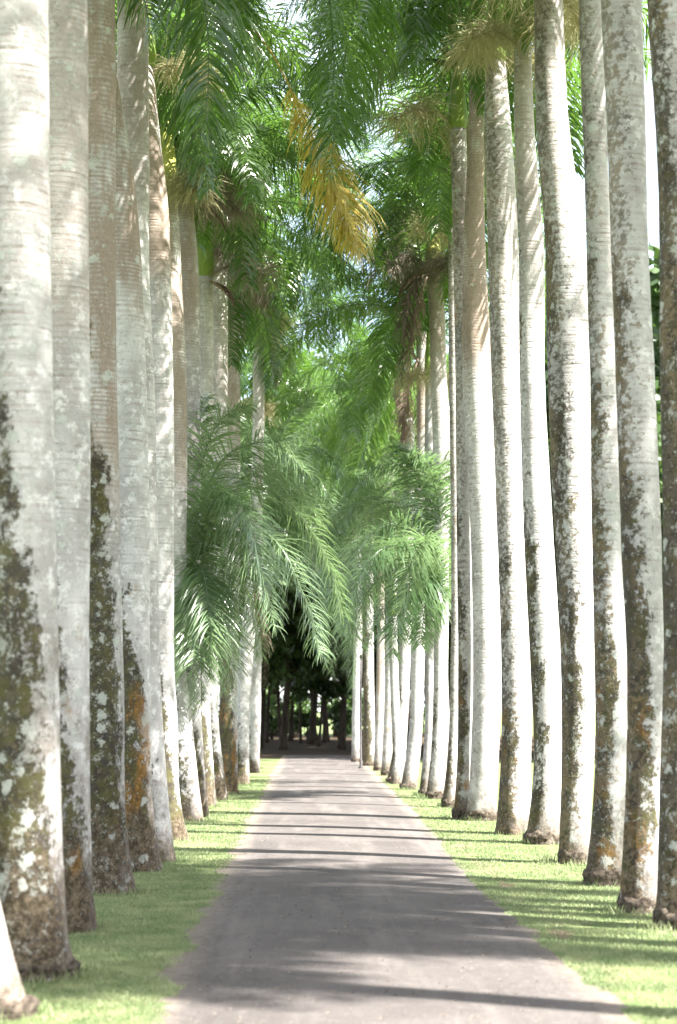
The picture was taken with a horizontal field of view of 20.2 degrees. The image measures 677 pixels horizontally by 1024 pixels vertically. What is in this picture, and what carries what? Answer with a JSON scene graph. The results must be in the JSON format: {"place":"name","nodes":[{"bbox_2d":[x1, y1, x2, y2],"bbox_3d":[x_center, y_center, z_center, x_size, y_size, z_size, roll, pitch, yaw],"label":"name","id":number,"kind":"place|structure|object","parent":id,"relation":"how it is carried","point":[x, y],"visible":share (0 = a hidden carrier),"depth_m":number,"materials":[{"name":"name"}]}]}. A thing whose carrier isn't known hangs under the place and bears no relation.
{"place":"outdoors","nodes":[
{"label":"outdoors","id":0,"kind":"place"},
{"bbox_2d":[0,713,676,1023],"bbox_3d":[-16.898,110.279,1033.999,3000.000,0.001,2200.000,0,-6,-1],"label":"ground","id":1,"kind":"structure","parent":0,"point":[270,754],"depth_m":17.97,"materials":[{"name":"green plant"}]},
{"bbox_2d":[0,902,40,1020],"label":"royal palm","id":2,"kind":"object","parent":1,"relation":"on","point":[16,998],"visible":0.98,"depth_m":10.59,"materials":[{"name":"white plant"}]},
{"bbox_2d":[0,0,80,981],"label":"royal palm","id":3,"kind":"object","parent":1,"relation":"on","point":[32,894],"visible":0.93,"depth_m":12.40,"materials":[{"name":"grey plant"}]},
{"bbox_2d":[49,0,97,933],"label":"royal palm","id":4,"kind":"object","parent":1,"relation":"on","point":[68,102],"visible":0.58,"depth_m":15.05,"materials":[{"name":"white plant"}]},
{"bbox_2d":[88,0,353,893],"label":"royal palm","id":5,"kind":"object","parent":1,"relation":"on","point":[111,864],"visible":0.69,"depth_m":18.23,"materials":[{"name":"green plant"}]},
{"bbox_2d":[116,0,356,872],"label":"royal palm","id":6,"kind":"object","parent":1,"relation":"on","point":[145,857],"visible":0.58,"depth_m":20.51,"materials":[{"name":"white plant"}]},
{"bbox_2d":[117,0,362,862],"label":"royal palm","id":7,"kind":"object","parent":1,"relation":"on","point":[133,70],"visible":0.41,"depth_m":22.07,"materials":[{"name":"white plant"}]},
{"bbox_2d":[115,0,367,816],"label":"royal palm","id":8,"kind":"object","parent":1,"relation":"on","point":[190,278],"visible":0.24,"depth_m":31.69,"materials":[{"name":"green plant"}]},
{"bbox_2d":[115,0,374,820],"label":"royal palm","id":9,"kind":"object","parent":1,"relation":"on","point":[190,799],"visible":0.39,"depth_m":30.21,"materials":[{"name":"green plant"}]},
{"bbox_2d":[115,0,385,840],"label":"royal palm","id":10,"kind":"object","parent":1,"relation":"on","point":[160,276],"visible":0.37,"depth_m":25.54,"materials":[{"name":"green plant"}]},
{"bbox_2d":[116,43,393,805],"bbox_3d":[-2.777,-1.816,34.806,6.775,14.361,6.267,-2,-6,21],"label":"royal palm","id":11,"kind":"object","parent":1,"relation":"on","point":[206,267],"visible":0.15,"depth_m":34.92,"materials":[{"name":"green plant"}]},
{"bbox_2d":[219,612,295,694],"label":"broadleaf tree","id":12,"kind":"object","parent":1,"relation":"on","point":[281,650],"visible":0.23,"depth_m":78.27,"materials":[{"name":"green plant"}]},
{"bbox_2d":[174,391,354,721],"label":"young palm","id":13,"kind":"object","parent":1,"relation":"on","point":[209,598],"visible":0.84,"depth_m":30.31,"materials":[{"name":"green plant"}]},
{"bbox_2d":[263,687,265,738],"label":"broadleaf tree","id":14,"kind":"object","parent":1,"relation":"on","point":[264,715],"depth_m":106.10,"materials":[{"name":"brown plant"}]},
{"bbox_2d":[247,388,291,416],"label":"broadleaf tree","id":15,"kind":"object","parent":1,"relation":"on","point":[272,397],"depth_m":92.90,"materials":[{"name":"green plant"}]},
{"bbox_2d":[264,684,282,742],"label":"broadleaf tree","id":16,"kind":"object","parent":1,"relation":"on","point":[266,739],"depth_m":102.35,"materials":[{"name":"brown plant"}]},
{"bbox_2d":[265,694,289,738],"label":"shrub","id":17,"kind":"object","parent":1,"relation":"on","point":[274,722],"visible":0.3,"depth_m":113.98,"materials":[{"name":"green plant"}]},
{"bbox_2d":[239,398,316,619],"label":"broadleaf tree","id":18,"kind":"object","parent":1,"relation":"on","point":[283,528],"visible":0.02,"depth_m":73.69,"materials":[{"name":"green plant"}]},
{"bbox_2d":[241,351,315,735],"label":"broadleaf tree","id":19,"kind":"object","parent":1,"relation":"on","point":[275,733],"depth_m":128.40,"materials":[{"name":"green plant"}]},
{"bbox_2d":[198,95,360,794],"bbox_3d":[-2.369,-1.488,39.731,5.928,14.738,6.160,0,-6,-1],"label":"royal palm","id":20,"kind":"object","parent":1,"relation":"on","point":[238,315],"visible":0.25,"depth_m":39.38,"materials":[{"name":"green plant"}]},
{"bbox_2d":[260,408,301,747],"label":"broadleaf tree","id":21,"kind":"object","parent":1,"relation":"on","point":[262,711],"visible":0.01,"depth_m":87.33,"materials":[{"name":"green plant"}]},
{"bbox_2d":[287,692,294,740],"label":"broadleaf tree","id":22,"kind":"object","parent":1,"relation":"on","point":[290,731],"depth_m":108.17,"materials":[{"name":"brown plant"}]},
{"bbox_2d":[192,41,392,799],"bbox_3d":[-2.383,-2.093,37.429,6.427,15.461,5.961,4,-7,-32],"label":"royal palm","id":23,"kind":"object","parent":1,"relation":"on","point":[220,345],"visible":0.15,"depth_m":37.27,"materials":[{"name":"green plant"}]},
{"bbox_2d":[268,601,321,736],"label":"broadleaf tree","id":24,"kind":"object","parent":1,"relation":"on","point":[297,662],"visible":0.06,"depth_m":86.51,"materials":[{"name":"green plant"}]},
{"bbox_2d":[270,692,319,737],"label":"shrub","id":25,"kind":"object","parent":1,"relation":"on","point":[304,708],"visible":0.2,"depth_m":118.78,"materials":[{"name":"green plant"}]},
{"bbox_2d":[240,398,353,716],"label":"young palm","id":26,"kind":"object","parent":1,"relation":"on","point":[300,411],"visible":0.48,"depth_m":46.62,"materials":[{"name":"green plant"}]},
{"bbox_2d":[246,347,348,749],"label":"broadleaf tree","id":27,"kind":"object","parent":1,"relation":"on","point":[290,629],"visible":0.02,"depth_m":83.30,"materials":[{"name":"green plant"}]},
{"bbox_2d":[240,297,370,772],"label":"royal palm","id":28,"kind":"object","parent":1,"relation":"on","point":[254,737],"visible":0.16,"depth_m":52.84,"materials":[{"name":"green plant"}]},
{"bbox_2d":[288,708,322,740],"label":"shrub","id":29,"kind":"object","parent":1,"relation":"on","point":[305,716],"visible":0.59,"depth_m":109.97,"materials":[{"name":"green plant"}]},
{"bbox_2d":[282,673,330,742],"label":"broadleaf tree","id":30,"kind":"object","parent":1,"relation":"on","point":[296,700],"visible":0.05,"depth_m":100.22,"materials":[{"name":"green plant"}]},
{"bbox_2d":[271,437,348,747],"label":"broadleaf tree","id":31,"kind":"object","parent":1,"relation":"on","point":[340,728],"visible":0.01,"depth_m":87.34,"materials":[{"name":"brown plant"}]},
{"bbox_2d":[280,351,341,744],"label":"broadleaf tree","id":32,"kind":"object","parent":1,"relation":"on","point":[311,738],"depth_m":97.20,"materials":[{"name":"brown plant"}]},
{"bbox_2d":[237,148,386,784],"bbox_3d":[-2.128,-1.399,44.788,6.638,15.616,6.448,0,-6,-1],"label":"royal palm","id":33,"kind":"object","parent":1,"relation":"on","point":[243,701],"visible":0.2,"depth_m":44.53,"materials":[{"name":"green plant"}]},
{"bbox_2d":[310,693,317,739],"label":"broadleaf tree","id":34,"kind":"object","parent":1,"relation":"on","point":[316,726],"depth_m":112.26,"materials":[{"name":"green plant"}]},
{"bbox_2d":[290,664,341,746],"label":"broadleaf tree","id":35,"kind":"object","parent":1,"relation":"on","point":[318,685],"visible":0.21,"depth_m":91.38,"materials":[{"name":"green plant"}]},
{"bbox_2d":[321,701,329,741],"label":"broadleaf tree","id":36,"kind":"object","parent":1,"relation":"on","point":[328,737],"depth_m":105.27,"materials":[{"name":"green plant"}]},
{"bbox_2d":[293,622,362,749],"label":"broadleaf tree","id":37,"kind":"object","parent":1,"relation":"on","point":[310,670],"visible":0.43,"depth_m":83.38,"materials":[{"name":"green plant"}]},
{"bbox_2d":[322,676,339,742],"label":"broadleaf tree","id":38,"kind":"object","parent":1,"relation":"on","point":[324,739],"visible":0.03,"depth_m":101.43,"materials":[{"name":"brown plant"}]},
{"bbox_2d":[333,698,337,736],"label":"broadleaf tree","id":39,"kind":"object","parent":1,"relation":"on","point":[335,733],"depth_m":125.79,"materials":[{"name":"green plant"}]},
{"bbox_2d":[318,691,362,729],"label":"shrub","id":40,"kind":"object","parent":1,"relation":"on","point":[349,702],"visible":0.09,"depth_m":120.45,"materials":[{"name":"green plant"}]},
{"bbox_2d":[284,496,398,716],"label":"broadleaf tree","id":41,"kind":"object","parent":1,"relation":"on","point":[300,606],"visible":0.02,"depth_m":80.33,"materials":[{"name":"green plant"}]},
{"bbox_2d":[273,379,414,761],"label":"royal palm","id":42,"kind":"object","parent":1,"relation":"on","point":[355,725],"visible":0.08,"depth_m":63.54,"materials":[{"name":"green plant"}]},
{"bbox_2d":[327,699,362,739],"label":"shrub","id":43,"kind":"object","parent":1,"relation":"on","point":[334,711],"visible":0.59,"depth_m":112.47,"materials":[{"name":"green plant"}]},
{"bbox_2d":[277,351,415,765],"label":"royal palm","id":44,"kind":"object","parent":1,"relation":"on","point":[368,715],"visible":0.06,"depth_m":59.23,"materials":[{"name":"green plant"}]},
{"bbox_2d":[31,792,676,1023],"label":"leaf litter","id":45,"kind":"object","parent":1,"relation":"on","point":[361,950],"visible":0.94,"depth_m":13.05,"materials":[{"name":"brown plant"}]},
{"bbox_2d":[301,461,414,783],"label":"young palm","id":46,"kind":"object","parent":1,"relation":"on","point":[396,775],"visible":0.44,"depth_m":44.46,"materials":[{"name":"green plant"}]},
{"bbox_2d":[270,322,448,770],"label":"royal palm","id":47,"kind":"object","parent":1,"relation":"on","point":[380,690],"visible":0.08,"depth_m":54.59,"materials":[{"name":"green plant"}]},
{"bbox_2d":[271,267,448,782],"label":"royal palm","id":48,"kind":"object","parent":1,"relation":"on","point":[354,423],"visible":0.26,"depth_m":45.49,"materials":[{"name":"green plant"}]},
{"bbox_2d":[358,654,362,767],"bbox_3d":[0.664,5.979,56.704,0.138,3.450,0.138,0,-6,-1],"label":"post","id":49,"kind":"object","parent":1,"relation":"on","point":[360,730],"visible":0.86,"depth_m":56.66,"materials":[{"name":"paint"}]},
{"bbox_2d":[272,282,450,775],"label":"royal palm","id":50,"kind":"object","parent":1,"relation":"on","point":[387,746],"visible":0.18,"depth_m":50.59,"materials":[{"name":"green plant"}]},
{"bbox_2d":[294,410,450,751],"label":"broadleaf tree","id":51,"kind":"object","parent":1,"relation":"on","point":[330,624],"visible":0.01,"depth_m":75.53,"materials":[{"name":"green plant"}]},
{"bbox_2d":[322,626,424,688],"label":"broadleaf tree","id":52,"kind":"object","parent":1,"relation":"on","point":[341,641],"visible":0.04,"depth_m":80.65,"materials":[{"name":"green plant"}]},
{"bbox_2d":[320,439,450,752],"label":"young palm","id":53,"kind":"object","parent":1,"relation":"on","point":[423,584],"visible":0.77,"depth_m":36.58,"materials":[{"name":"green plant"}]},
{"bbox_2d":[348,500,450,708],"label":"broadleaf tree","id":54,"kind":"object","parent":1,"relation":"on","point":[398,611],"depth_m":73.64,"materials":[{"name":"green plant"}]},
{"bbox_2d":[407,690,409,742],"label":"broadleaf tree","id":55,"kind":"object","parent":1,"relation":"on","point":[408,717],"depth_m":102.33,"materials":[{"name":"grey plant"}]},
{"bbox_2d":[273,187,545,794],"bbox_3d":[1.896,-0.705,38.655,6.596,12.955,6.249,0,-6,-1],"label":"royal palm","id":56,"kind":"object","parent":1,"relation":"on","point":[390,347],"visible":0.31,"depth_m":38.54,"materials":[{"name":"green plant"}]},
{"bbox_2d":[295,140,545,788],"bbox_3d":[1.712,-1.366,42.010,6.240,14.971,6.231,-3,-7,30],"label":"royal palm","id":57,"kind":"object","parent":1,"relation":"on","point":[410,773],"visible":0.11,"depth_m":41.62,"materials":[{"name":"green plant"}]},
{"bbox_2d":[422,707,424,733],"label":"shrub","id":58,"kind":"object","parent":1,"relation":"on","point":[423,729],"visible":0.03,"depth_m":114.23,"materials":[{"name":"green plant"}]},
{"bbox_2d":[397,618,450,703],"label":"broadleaf tree","id":59,"kind":"object","parent":1,"relation":"on","point":[449,643],"visible":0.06,"depth_m":78.17,"materials":[{"name":"grey plant"}]},
{"bbox_2d":[285,29,576,798],"bbox_3d":[1.972,-1.912,37.823,5.961,15.182,6.435,3,-7,-26],"label":"royal palm","id":60,"kind":"object","parent":1,"relation":"on","point":[432,268],"visible":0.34,"depth_m":37.35,"materials":[{"name":"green plant"}]},
{"bbox_2d":[286,4,585,807],"bbox_3d":[2.216,-2.211,34.400,6.353,15.063,6.188,0,-6,-1],"label":"royal palm","id":61,"kind":"object","parent":1,"relation":"on","point":[448,799],"visible":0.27,"depth_m":34.32,"materials":[{"name":"green plant"}]},
{"bbox_2d":[269,0,648,834],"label":"royal palm","id":62,"kind":"object","parent":1,"relation":"on","point":[513,810],"visible":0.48,"depth_m":26.69,"materials":[{"name":"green plant"}]},
{"bbox_2d":[283,0,651,818],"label":"royal palm","id":63,"kind":"object","parent":1,"relation":"on","point":[455,126],"visible":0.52,"depth_m":30.85,"materials":[{"name":"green plant"}]},
{"bbox_2d":[298,0,646,844],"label":"royal palm","id":64,"kind":"object","parent":1,"relation":"on","point":[544,664],"visible":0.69,"depth_m":24.93,"materials":[{"name":"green plant"}]},
{"bbox_2d":[306,0,647,820],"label":"royal palm","id":65,"kind":"object","parent":1,"relation":"on","point":[478,422],"visible":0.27,"depth_m":30.01,"materials":[{"name":"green plant"}]},
{"bbox_2d":[469,0,594,864],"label":"royal palm","id":66,"kind":"object","parent":1,"relation":"on","point":[568,360],"visible":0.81,"depth_m":21.52,"materials":[{"name":"grey plant"}]},
{"bbox_2d":[579,0,626,886],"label":"royal palm","id":67,"kind":"object","parent":1,"relation":"on","point":[604,860],"visible":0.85,"depth_m":19.02,"materials":[{"name":"grey plant"}]},
{"bbox_2d":[544,263,663,624],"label":"park tree","id":68,"kind":"object","parent":1,"relation":"on","point":[656,357],"visible":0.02,"depth_m":72.14,"materials":[{"name":"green plant"}]},
{"bbox_2d":[545,328,663,618],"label":"park tree","id":69,"kind":"object","parent":1,"relation":"on","point":[658,409],"depth_m":65.92,"materials":[{"name":"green plant"}]},
{"bbox_2d":[601,0,663,914],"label":"royal palm","id":70,"kind":"object","parent":1,"relation":"on","point":[639,487],"visible":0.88,"depth_m":16.32,"materials":[{"name":"grey plant"}]},
{"bbox_2d":[648,230,659,393],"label":"park tree","id":71,"kind":"object","parent":1,"relation":"on","point":[654,271],"visible":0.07,"depth_m":68.25,"materials":[{"name":"green plant"}]},
{"bbox_2d":[657,413,663,597],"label":"park tree","id":72,"kind":"object","parent":1,"relation":"on","point":[659,451],"visible":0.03,"depth_m":61.32,"materials":[{"name":"green plant"}]},
{"bbox_2d":[647,0,676,931],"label":"royal palm","id":73,"kind":"object","parent":1,"relation":"on","point":[662,21],"visible":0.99,"depth_m":15.23,"materials":[{"name":"grey plant"}]},
{"bbox_2d":[116,0,663,712],"label":"sky","id":74,"kind":"structure","parent":0,"point":[652,177],"materials":[{"name":"white"}]},
{"bbox_2d":[146,755,642,1023],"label":"path","id":75,"kind":"structure","parent":0,"point":[338,787],"depth_m":14.38,"materials":[{"name":"grey asphalt"}]}
]}

